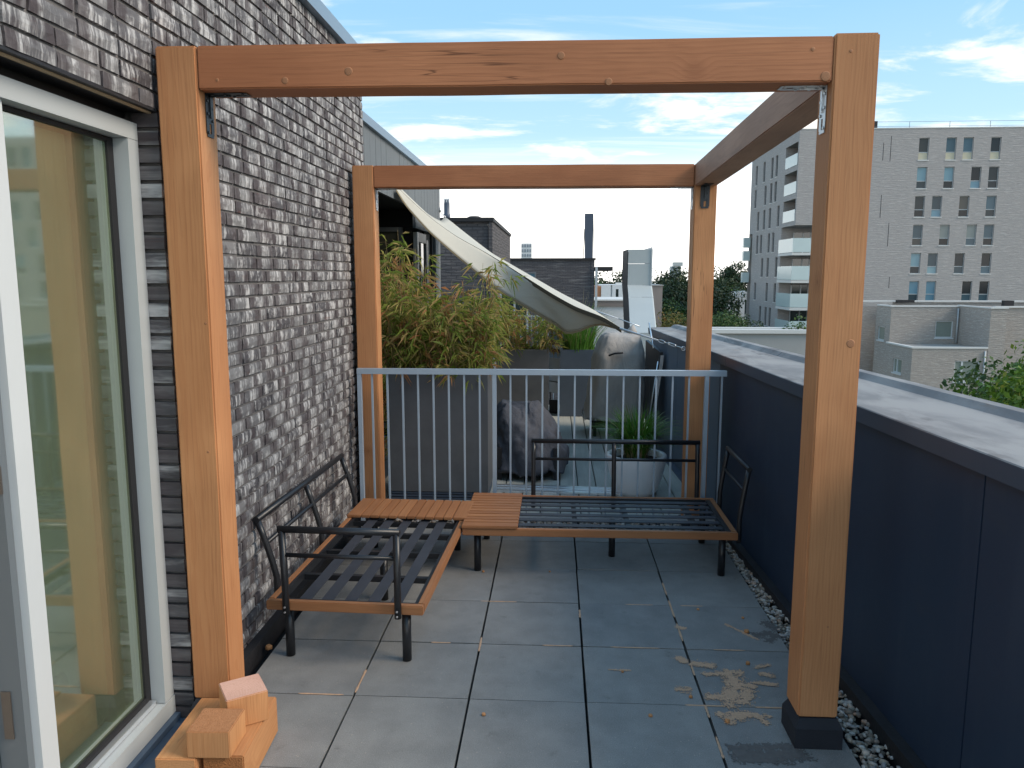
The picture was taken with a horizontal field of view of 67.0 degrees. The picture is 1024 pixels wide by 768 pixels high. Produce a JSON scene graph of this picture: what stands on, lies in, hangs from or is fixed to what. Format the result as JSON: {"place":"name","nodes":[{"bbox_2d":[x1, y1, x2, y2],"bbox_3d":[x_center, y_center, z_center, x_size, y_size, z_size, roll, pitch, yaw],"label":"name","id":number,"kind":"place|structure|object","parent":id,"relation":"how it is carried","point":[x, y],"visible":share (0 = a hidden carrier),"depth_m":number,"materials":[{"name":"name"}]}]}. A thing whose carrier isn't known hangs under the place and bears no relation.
{"place":"outdoors","nodes":[
{"label":"outdoors","id":0,"kind":"place"},
{"bbox_2d":[440,198,510,368],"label":"dark brick house","id":1,"kind":"structure","parent":0,"point":[492,235],"depth_m":15.92,"materials":[{"name":"black brick"}]},
{"bbox_2d":[500,294,527,345],"bbox_3d":[0.043,-0.796,15.062,0.540,1.970,0.051,0,8,3],"label":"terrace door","id":2,"kind":"structure","parent":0,"point":[517,306],"depth_m":14.96,"materials":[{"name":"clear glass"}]},
{"bbox_2d":[521,243,531,257],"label":"tower","id":3,"kind":"structure","parent":0,"point":[526,250],"depth_m":493.08,"materials":[{"name":"grey"}]},
{"bbox_2d":[493,315,559,398],"bbox_3d":[0.262,-0.460,14.093,1.270,1.575,0.035,0,8,3],"label":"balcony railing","id":4,"kind":"object","parent":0,"point":[531,335],"visible":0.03,"depth_m":14.00,"materials":[{"name":"grey metal"}]},
{"bbox_2d":[510,213,612,404],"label":"long brick house","id":5,"kind":"structure","parent":0,"point":[571,277],"depth_m":33.61,"materials":[{"name":"black brick"}]},
{"bbox_2d":[525,272,535,277],"bbox_3d":[0.492,-4.591,33.740,1.110,0.570,0.070,0,8,3],"label":"window","id":6,"kind":"structure","parent":5,"relation":"in","point":[533,274],"depth_m":33.66,"materials":[{"name":"grey glass"}]},
{"bbox_2d":[593,297,623,344],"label":"white house","id":7,"kind":"structure","parent":0,"point":[609,304],"depth_m":44.61,"materials":[{"name":"grey paint"}]},
{"bbox_2d":[594,283,622,296],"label":"white house","id":8,"kind":"structure","parent":0,"point":[609,290],"depth_m":69.18,"materials":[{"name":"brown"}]},
{"bbox_2d":[622,247,655,352],"bbox_3d":[2.072,-0.123,12.864,0.479,4.250,2.200,0,8,3],"label":"ventilation duct","id":9,"kind":"object","parent":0,"point":[638,303],"visible":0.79,"depth_m":12.71,"materials":[{"name":"grey metal"}]},
{"bbox_2d":[652,284,663,326],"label":"brown house","id":10,"kind":"structure","parent":0,"point":[657,289],"depth_m":78.90,"materials":[{"name":"concrete"}]},
{"bbox_2d":[321,0,1023,283],"label":"sky","id":11,"kind":"structure","parent":0,"point":[952,63],"materials":[{"name":"blue"}]},
{"bbox_2d":[669,262,682,276],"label":"tower","id":12,"kind":"structure","parent":0,"point":[676,264],"depth_m":391.18,"materials":[{"name":"grey"}]},
{"bbox_2d":[741,120,1023,327],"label":"apartment tower","id":13,"kind":"structure","parent":0,"point":[946,214],"depth_m":76.60,"materials":[{"name":"brick"}]},
{"bbox_2d":[789,311,806,320],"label":"balcony door","id":14,"kind":"structure","parent":13,"relation":"in","point":[792,314],"depth_m":82.92,"materials":[{"name":"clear glass"}]},
{"bbox_2d":[790,285,808,293],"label":"balcony door","id":15,"kind":"structure","parent":13,"relation":"in","point":[794,289],"depth_m":82.54,"materials":[{"name":"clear glass"}]},
{"bbox_2d":[791,259,809,265],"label":"balcony door","id":16,"kind":"structure","parent":13,"relation":"in","point":[795,262],"depth_m":82.14,"materials":[{"name":"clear glass"}]},
{"bbox_2d":[792,232,811,252],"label":"balcony door","id":17,"kind":"structure","parent":13,"relation":"in","point":[795,235],"depth_m":81.76,"materials":[{"name":"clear glass"}]},
{"bbox_2d":[908,281,918,299],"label":"window","id":18,"kind":"structure","parent":13,"relation":"in","point":[913,285],"depth_m":77.52,"materials":[{"name":"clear glass"}]},
{"bbox_2d":[910,253,919,273],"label":"window","id":19,"kind":"structure","parent":13,"relation":"in","point":[915,257],"depth_m":77.14,"materials":[{"name":"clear glass"}]},
{"bbox_2d":[911,225,922,245],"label":"window","id":20,"kind":"structure","parent":13,"relation":"in","point":[917,229],"depth_m":76.75,"materials":[{"name":"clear glass"}]},
{"bbox_2d":[913,196,924,217],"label":"window","id":21,"kind":"structure","parent":13,"relation":"in","point":[919,200],"depth_m":76.36,"materials":[{"name":"grey glass"}]},
{"bbox_2d":[916,167,926,188],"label":"window","id":22,"kind":"structure","parent":13,"relation":"in","point":[921,171],"depth_m":75.97,"materials":[{"name":"blue glass"}]},
{"bbox_2d":[917,138,928,160],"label":"window","id":23,"kind":"structure","parent":13,"relation":"in","point":[923,142],"depth_m":75.60,"materials":[{"name":"grey glass"}]},
{"bbox_2d":[925,281,935,299],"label":"window","id":24,"kind":"structure","parent":13,"relation":"in","point":[930,285],"depth_m":77.43,"materials":[{"name":"blue glass"}]},
{"bbox_2d":[927,253,936,273],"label":"window","id":25,"kind":"structure","parent":13,"relation":"in","point":[932,257],"depth_m":77.05,"materials":[{"name":"grey glass"}]},
{"bbox_2d":[930,196,941,217],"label":"window","id":26,"kind":"structure","parent":13,"relation":"in","point":[936,200],"depth_m":76.26,"materials":[{"name":"grey glass"}]},
{"bbox_2d":[938,225,948,245],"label":"window","id":27,"kind":"structure","parent":13,"relation":"in","point":[944,229],"depth_m":76.60,"materials":[{"name":"grey glass"}]},
{"bbox_2d":[942,167,953,188],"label":"window","id":28,"kind":"structure","parent":13,"relation":"in","point":[948,172],"depth_m":75.84,"materials":[{"name":"blue glass"}]},
{"bbox_2d":[945,138,955,160],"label":"window","id":29,"kind":"structure","parent":13,"relation":"in","point":[951,142],"depth_m":75.45,"materials":[{"name":"blue glass"}]},
{"bbox_2d":[954,253,963,273],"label":"window","id":30,"kind":"structure","parent":13,"relation":"in","point":[959,257],"depth_m":76.92,"materials":[{"name":"grey glass"}]},
{"bbox_2d":[957,196,968,217],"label":"window","id":31,"kind":"structure","parent":13,"relation":"in","point":[964,200],"depth_m":76.13,"materials":[{"name":"grey glass"}]},
{"bbox_2d":[961,281,971,299],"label":"window","id":32,"kind":"structure","parent":13,"relation":"in","point":[966,285],"depth_m":77.24,"materials":[{"name":"grey glass"}]},
{"bbox_2d":[962,137,972,160],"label":"window","id":33,"kind":"structure","parent":13,"relation":"in","point":[968,142],"depth_m":75.36,"materials":[{"name":"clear glass"}]},
{"bbox_2d":[965,225,975,245],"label":"window","id":34,"kind":"structure","parent":13,"relation":"in","point":[971,229],"depth_m":76.47,"materials":[{"name":"clear glass"}]},
{"bbox_2d":[969,167,980,188],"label":"window","id":35,"kind":"structure","parent":13,"relation":"in","point":[976,171],"depth_m":75.69,"materials":[{"name":"clear glass"}]},
{"bbox_2d":[978,281,988,299],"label":"window","id":36,"kind":"structure","parent":13,"relation":"in","point":[983,287],"depth_m":77.14,"materials":[{"name":"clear glass"}]},
{"bbox_2d":[980,253,990,273],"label":"window","id":37,"kind":"structure","parent":13,"relation":"in","point":[986,257],"depth_m":76.77,"materials":[{"name":"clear glass"}]},
{"bbox_2d":[982,225,993,245],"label":"window","id":38,"kind":"structure","parent":13,"relation":"in","point":[988,229],"depth_m":76.37,"materials":[{"name":"clear glass"}]},
{"bbox_2d":[984,196,995,217],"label":"window","id":39,"kind":"structure","parent":13,"relation":"in","point":[991,200],"depth_m":75.98,"materials":[{"name":"clear glass"}]},
{"bbox_2d":[987,167,998,188],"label":"window","id":40,"kind":"structure","parent":13,"relation":"in","point":[993,171],"depth_m":75.60,"materials":[{"name":"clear glass"}]},
{"bbox_2d":[989,137,1000,159],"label":"window","id":41,"kind":"structure","parent":13,"relation":"in","point":[995,141],"depth_m":75.21,"materials":[{"name":"clear glass"}]},
{"bbox_2d":[859,300,1023,395],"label":"stepped house","id":42,"kind":"structure","parent":0,"point":[933,343],"depth_m":55.22,"materials":[{"name":"brick"}]},
{"bbox_2d":[876,326,884,341],"bbox_3d":[27.745,-3.766,58.120,0.190,1.130,1.370,0,8,3],"label":"window","id":43,"kind":"structure","parent":42,"relation":"in","point":[881,331],"depth_m":58.30,"materials":[{"name":"glass"}]},
{"bbox_2d":[891,358,901,375],"bbox_3d":[27.382,-1.242,54.972,0.190,1.110,1.520,0,8,3],"label":"window","id":44,"kind":"structure","parent":42,"relation":"in","point":[897,362],"depth_m":55.04,"materials":[{"name":"glass"}]},
{"bbox_2d":[934,321,952,338],"bbox_3d":[31.467,-3.935,56.381,1.350,1.310,0.190,0,8,3],"label":"window","id":45,"kind":"structure","parent":42,"relation":"in","point":[943,330],"depth_m":56.45,"materials":[{"name":"grey glass"}]},
{"bbox_2d":[952,361,978,382],"bbox_3d":[30.917,-0.819,52.654,1.770,1.520,0.190,0,8,3],"label":"window","id":46,"kind":"structure","parent":42,"relation":"in","point":[957,363],"depth_m":52.70,"materials":[{"name":"grey glass"}]},
{"label":"ground","id":47,"kind":"structure","parent":0,"visible":0},
{"bbox_2d":[59,436,387,763],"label":"terrace slab","id":48,"kind":"structure","parent":47,"relation":"on","point":[64,755],"depth_m":8.22,"materials":[{"name":"concrete"}]},
{"bbox_2d":[0,0,363,767],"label":"brick building","id":49,"kind":"structure","parent":48,"relation":"on","point":[94,602],"depth_m":3.04,"materials":[{"name":"brick"}]},
{"bbox_2d":[0,66,185,767],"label":"sliding door","id":50,"kind":"structure","parent":49,"relation":"in","point":[135,733],"depth_m":2.77,"materials":[{"name":"white plastic"}]},
{"bbox_2d":[243,517,360,676],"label":"wall plinth","id":51,"kind":"structure","parent":49,"relation":"attached to","point":[271,631],"depth_m":3.91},
{"bbox_2d":[265,644,271,649],"bbox_3d":[-1.181,1.277,3.756,0.034,0.018,0.031,-3,9,-19],"label":"wood plug","id":52,"kind":"object","parent":51,"relation":"attached to","point":[268,646],"visible":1,"depth_m":3.75,"materials":[{"name":"brown wood"}]},
{"bbox_2d":[362,111,440,435],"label":"clad house","id":53,"kind":"structure","parent":48,"relation":"on","point":[384,147],"depth_m":8.39,"materials":[{"name":"black"}]},
{"bbox_2d":[379,227,403,427],"bbox_3d":[-1.506,-0.606,8.554,0.645,2.210,0.036,0,8,3],"label":"window","id":54,"kind":"structure","parent":53,"relation":"in","point":[390,233],"depth_m":8.41,"materials":[{"name":"grey glass"}]},
{"bbox_2d":[413,232,430,305],"bbox_3d":[-1.037,-0.636,9.162,0.075,2.300,1.179,0,8,3],"label":"door","id":55,"kind":"structure","parent":53,"relation":"in","point":[421,241],"depth_m":8.87,"materials":[{"name":"grey"}]},
{"bbox_2d":[396,189,685,350],"bbox_3d":[0.159,-1.239,7.785,2.464,1.438,4.614,0,8,3],"label":"shade sail","id":56,"kind":"object","parent":53,"relation":"attached to","point":[565,314],"visible":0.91,"depth_m":7.25,"materials":[{"name":"beige fabric"}]},
{"bbox_2d":[251,521,891,767],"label":"roofing underlay","id":57,"kind":"object","parent":48,"relation":"on","point":[850,745],"depth_m":3.42,"materials":[{"name":"black"}]},
{"bbox_2d":[402,519,708,525],"bbox_3d":[0.167,1.013,5.818,2.610,0.068,0.031,0,8,3],"label":"deck edge board","id":58,"kind":"object","parent":57,"relation":"on","point":[593,522],"depth_m":5.77,"materials":[{"name":"grey"}]},
{"bbox_2d":[256,527,860,767],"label":"terrace floor","id":59,"kind":"structure","parent":57,"relation":"on","point":[525,695],"depth_m":3.58,"materials":[{"name":"grey tile"}]},
{"bbox_2d":[155,698,219,767],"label":"timber offcut","id":60,"kind":"object","parent":59,"relation":"on","point":[173,753],"visible":0.43,"depth_m":2.72,"materials":[{"name":"brown wood"}]},
{"bbox_2d":[203,697,277,767],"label":"timber offcut","id":61,"kind":"object","parent":59,"relation":"on","point":[252,748],"visible":0.58,"depth_m":2.80,"materials":[{"name":"brown wood"}]},
{"bbox_2d":[186,708,245,757],"bbox_3d":[-1.041,1.229,2.728,0.150,0.098,0.150,0,8,1],"label":"timber offcut","id":62,"kind":"object","parent":61,"relation":"on","point":[215,732],"visible":1,"depth_m":2.66,"materials":[{"name":"brown wood"}]},
{"bbox_2d":[219,673,268,725],"bbox_3d":[-1.009,1.193,2.910,0.148,0.118,0.148,-5,9,-31],"label":"timber offcut","id":63,"kind":"object","parent":61,"relation":"on","point":[249,694],"visible":0.77,"depth_m":2.87,"materials":[{"name":"brown wood"}]},
{"bbox_2d":[253,453,473,661],"bbox_3d":[-0.758,0.866,4.367,0.876,0.660,1.662,1,8,5],"label":"lounge sofa","id":64,"kind":"object","parent":59,"relation":"on","point":[408,511],"visible":0.98,"depth_m":3.98,"materials":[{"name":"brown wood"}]},
{"bbox_2d":[155,33,879,749],"bbox_3d":[0.067,-0.086,4.252,2.551,2.642,2.841,0,8,3],"label":"pergola","id":65,"kind":"object","parent":59,"relation":"on","point":[827,85],"visible":0.93,"depth_m":2.85,"materials":[{"name":"brown wood"}]},
{"bbox_2d":[299,582,781,757],"bbox_3d":[0.362,1.284,3.767,1.915,0.001,1.918,4,9,27],"label":"joint sawdust","id":66,"kind":"object","parent":59,"relation":"on","point":[705,706],"visible":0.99,"depth_m":3.74},
{"bbox_2d":[357,368,726,527],"bbox_3d":[0.187,0.499,5.390,2.560,1.195,0.160,0,8,3],"label":"railing","id":67,"kind":"object","parent":59,"relation":"on","point":[494,373],"visible":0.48,"depth_m":5.41,"materials":[{"name":"grey metal"}]},
{"bbox_2d":[461,438,751,575],"bbox_3d":[0.576,0.769,4.987,1.718,0.678,0.802,0,8,3],"label":"lounge sofa","id":68,"kind":"object","parent":59,"relation":"on","point":[492,514],"visible":0.99,"depth_m":4.93,"materials":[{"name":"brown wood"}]},
{"bbox_2d":[608,623,778,725],"bbox_3d":[0.974,1.308,3.595,0.749,0.001,0.850,7,11,41],"label":"sawdust","id":69,"kind":"object","parent":59,"relation":"on","point":[730,693],"visible":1,"depth_m":3.39},
{"bbox_2d":[724,619,817,765],"bbox_3d":[1.108,1.326,3.473,0.340,0.001,1.300,2,8,13],"label":"damp stain","id":70,"kind":"object","parent":59,"relation":"on","point":[759,755],"visible":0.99,"depth_m":2.95,"materials":[{"name":"grey tile"}]},
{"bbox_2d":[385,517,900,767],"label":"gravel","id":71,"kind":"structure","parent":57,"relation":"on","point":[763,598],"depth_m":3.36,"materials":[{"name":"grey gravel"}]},
{"bbox_2d":[506,416,640,513],"bbox_3d":[0.305,0.800,8.309,2.690,0.283,4.960,0,8,3],"label":"deck substructure","id":72,"kind":"object","parent":48,"relation":"on","point":[575,466],"depth_m":7.09,"materials":[{"name":"black"}]},
{"bbox_2d":[385,405,681,514],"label":"deck","id":73,"kind":"structure","parent":72,"relation":"on","point":[581,467],"depth_m":6.94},
{"bbox_2d":[379,231,422,467],"bbox_3d":[-1.003,-0.261,7.021,0.669,2.234,1.084,0,8,3],"label":"bamboo","id":74,"kind":"object","parent":73,"relation":"on","point":[384,382],"visible":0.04,"depth_m":6.93,"materials":[{"name":"plant"}]},
{"bbox_2d":[388,367,492,499],"bbox_3d":[-0.575,0.390,6.343,0.798,1.014,0.470,0,8,3],"label":"planter","id":75,"kind":"object","parent":73,"relation":"on","point":[441,438],"visible":0.66,"depth_m":6.11,"materials":[{"name":"metal"}]},
{"bbox_2d":[354,241,524,394],"bbox_3d":[-0.588,-0.521,6.129,1.445,1.227,1.174,0,8,3],"label":"bamboo","id":76,"kind":"object","parent":75,"relation":"in","point":[425,336],"visible":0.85,"depth_m":6.03,"materials":[{"name":"plant"}]},
{"bbox_2d":[496,346,548,412],"bbox_3d":[0.145,-0.043,10.014,0.660,0.848,0.470,0,8,3],"label":"planter","id":77,"kind":"object","parent":73,"relation":"on","point":[533,359],"visible":0.5,"depth_m":9.77,"materials":[{"name":"concrete"}]},
{"bbox_2d":[493,297,568,357],"bbox_3d":[0.161,-0.689,9.840,1.249,0.868,0.947,0,8,3],"label":"bamboo","id":78,"kind":"object","parent":77,"relation":"in","point":[520,342],"visible":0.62,"depth_m":9.78,"materials":[{"name":"plant"}]},
{"bbox_2d":[497,398,569,480],"bbox_3d":[0.156,0.465,7.039,0.751,0.675,0.827,0,8,3],"label":"covered furniture","id":79,"kind":"object","parent":73,"relation":"on","point":[518,420],"visible":0.74,"depth_m":6.76,"materials":[{"name":"grey fabric"}]},
{"bbox_2d":[549,332,559,413],"bbox_3d":[0.547,-0.147,9.983,0.130,1.066,0.049,0,8,3],"label":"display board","id":80,"kind":"object","parent":73,"relation":"on","point":[554,361],"visible":0.69,"depth_m":9.97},
{"bbox_2d":[497,484,622,495],"bbox_3d":[0.428,0.879,6.450,1.130,0.019,0.205,1,8,6],"label":"aluminium strip","id":81,"kind":"object","parent":73,"relation":"on","point":[548,489],"visible":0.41,"depth_m":6.43,"materials":[{"name":"silver metal"}]},
{"bbox_2d":[560,347,594,416],"bbox_3d":[0.894,-0.039,9.983,0.550,0.848,0.450,0,8,3],"label":"planter","id":82,"kind":"object","parent":73,"relation":"on","point":[573,359],"visible":0.49,"depth_m":9.77,"materials":[{"name":"stone"}]},
{"bbox_2d":[543,289,615,351],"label":"ornamental grass","id":83,"kind":"object","parent":82,"relation":"in","point":[582,340],"depth_m":9.74,"materials":[{"name":"green plant"}]},
{"bbox_2d":[582,325,644,436],"bbox_3d":[1.157,-0.055,8.744,0.724,1.230,0.690,0,8,3],"label":"covered grill","id":84,"kind":"object","parent":73,"relation":"on","point":[613,350],"visible":0.8,"depth_m":8.46,"materials":[{"name":"beige fabric"}]},
{"bbox_2d":[578,401,682,496],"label":"potted grass","id":85,"kind":"object","parent":73,"relation":"on","point":[629,484],"depth_m":6.22,"materials":[{"name":"plant"}]},
{"bbox_2d":[644,323,663,426],"bbox_3d":[1.446,0.020,8.001,0.173,1.288,0.425,0,8,3],"label":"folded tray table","id":86,"kind":"object","parent":73,"relation":"on","point":[654,357],"visible":0.71,"depth_m":7.97,"materials":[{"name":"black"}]},
{"bbox_2d":[648,325,1023,767],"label":"parapet","id":87,"kind":"structure","parent":48,"relation":"on","point":[932,664],"depth_m":2.97,"materials":[{"name":"blue metal"}]},
{"bbox_2d":[594,271,620,283],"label":"tree","id":88,"kind":"object","parent":47,"relation":"on","point":[613,280],"visible":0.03,"depth_m":110.08,"materials":[{"name":"green plant"}]},
{"bbox_2d":[594,271,621,283],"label":"tree","id":89,"kind":"object","parent":47,"relation":"on","point":[619,275],"visible":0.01,"depth_m":116.02,"materials":[{"name":"green plant"}]},
{"bbox_2d":[620,268,664,284],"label":"tree","id":90,"kind":"object","parent":47,"relation":"on","point":[661,274],"depth_m":110.08,"materials":[{"name":"green plant"}]},
{"bbox_2d":[653,277,687,307],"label":"tree","id":91,"kind":"object","parent":47,"relation":"on","point":[670,290],"visible":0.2,"depth_m":101.89,"materials":[{"name":"green plant"}]},
{"bbox_2d":[656,306,686,326],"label":"tree","id":92,"kind":"object","parent":47,"relation":"on","point":[671,319],"visible":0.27,"depth_m":75.06,"materials":[{"name":"green plant"}]},
{"bbox_2d":[660,266,687,301],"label":"tree","id":93,"kind":"object","parent":47,"relation":"on","point":[680,276],"visible":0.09,"depth_m":109.66,"materials":[{"name":"green plant"}]},
{"bbox_2d":[662,297,686,326],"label":"tree","id":94,"kind":"object","parent":47,"relation":"on","point":[677,309],"visible":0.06,"depth_m":83.26,"materials":[{"name":"green plant"}]},
{"bbox_2d":[662,299,686,312],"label":"tree","id":95,"kind":"object","parent":47,"relation":"on","point":[676,304],"visible":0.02,"depth_m":95.23,"materials":[{"name":"green plant"}]},
{"bbox_2d":[672,294,730,322],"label":"tree","id":96,"kind":"object","parent":47,"relation":"on","point":[716,309],"visible":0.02,"depth_m":96.92,"materials":[{"name":"green plant"}]},
{"bbox_2d":[685,267,746,324],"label":"tree","id":97,"kind":"object","parent":47,"relation":"on","point":[722,298],"visible":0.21,"depth_m":101.93,"materials":[{"name":"green plant"}]},
{"bbox_2d":[713,264,730,289],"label":"tree","id":98,"kind":"object","parent":47,"relation":"on","point":[715,283],"visible":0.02,"depth_m":124.77,"materials":[{"name":"green plant"}]},
{"bbox_2d":[712,309,747,326],"bbox_3d":[15.659,0.109,57.729,4.512,11.281,3.861,0,8,3],"label":"tree","id":99,"kind":"object","parent":47,"relation":"on","point":[724,321],"visible":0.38,"depth_m":56.42,"materials":[{"name":"green plant"}]},
{"bbox_2d":[715,275,746,290],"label":"tree","id":100,"kind":"object","parent":47,"relation":"on","point":[741,287],"visible":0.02,"depth_m":126.62,"materials":[{"name":"green plant"}]},
{"bbox_2d":[719,261,747,289],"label":"tree","id":101,"kind":"object","parent":47,"relation":"on","point":[730,271],"visible":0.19,"depth_m":129.52,"materials":[{"name":"green plant"}]},
{"bbox_2d":[726,291,746,320],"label":"sawtooth row house","id":102,"kind":"structure","parent":47,"relation":"on","point":[743,311],"depth_m":117.79,"materials":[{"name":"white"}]},
{"bbox_2d":[713,312,763,326],"bbox_3d":[17.447,-0.016,59.574,4.506,11.013,3.952,0,8,3],"label":"tree","id":103,"kind":"object","parent":47,"relation":"on","point":[750,324],"visible":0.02,"depth_m":58.74,"materials":[{"name":"green plant"}]},
{"bbox_2d":[712,327,805,354],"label":"flat roof house","id":104,"kind":"structure","parent":47,"relation":"on","point":[793,339],"depth_m":28.56,"materials":[{"name":"paint"}]},
{"bbox_2d":[782,313,806,328],"bbox_3d":[10.808,3.441,30.180,1.336,12.368,1.579,0,8,3],"label":"tree","id":105,"kind":"object","parent":47,"relation":"on","point":[800,324],"visible":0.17,"depth_m":29.58,"materials":[{"name":"green plant"}]},
{"bbox_2d":[940,355,1023,399],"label":"tree","id":106,"kind":"object","parent":47,"relation":"on","point":[968,378],"visible":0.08,"depth_m":18.45,"materials":[{"name":"green plant"}]},
{"bbox_2d":[953,365,1023,408],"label":"tree","id":107,"kind":"object","parent":47,"relation":"on","point":[1009,398],"visible":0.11,"depth_m":13.05,"materials":[{"name":"green plant"}]},
{"bbox_2d":[996,339,1023,402],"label":"tree","id":108,"kind":"object","parent":47,"relation":"on","point":[1016,364],"visible":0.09,"depth_m":14.07,"materials":[{"name":"green plant"}]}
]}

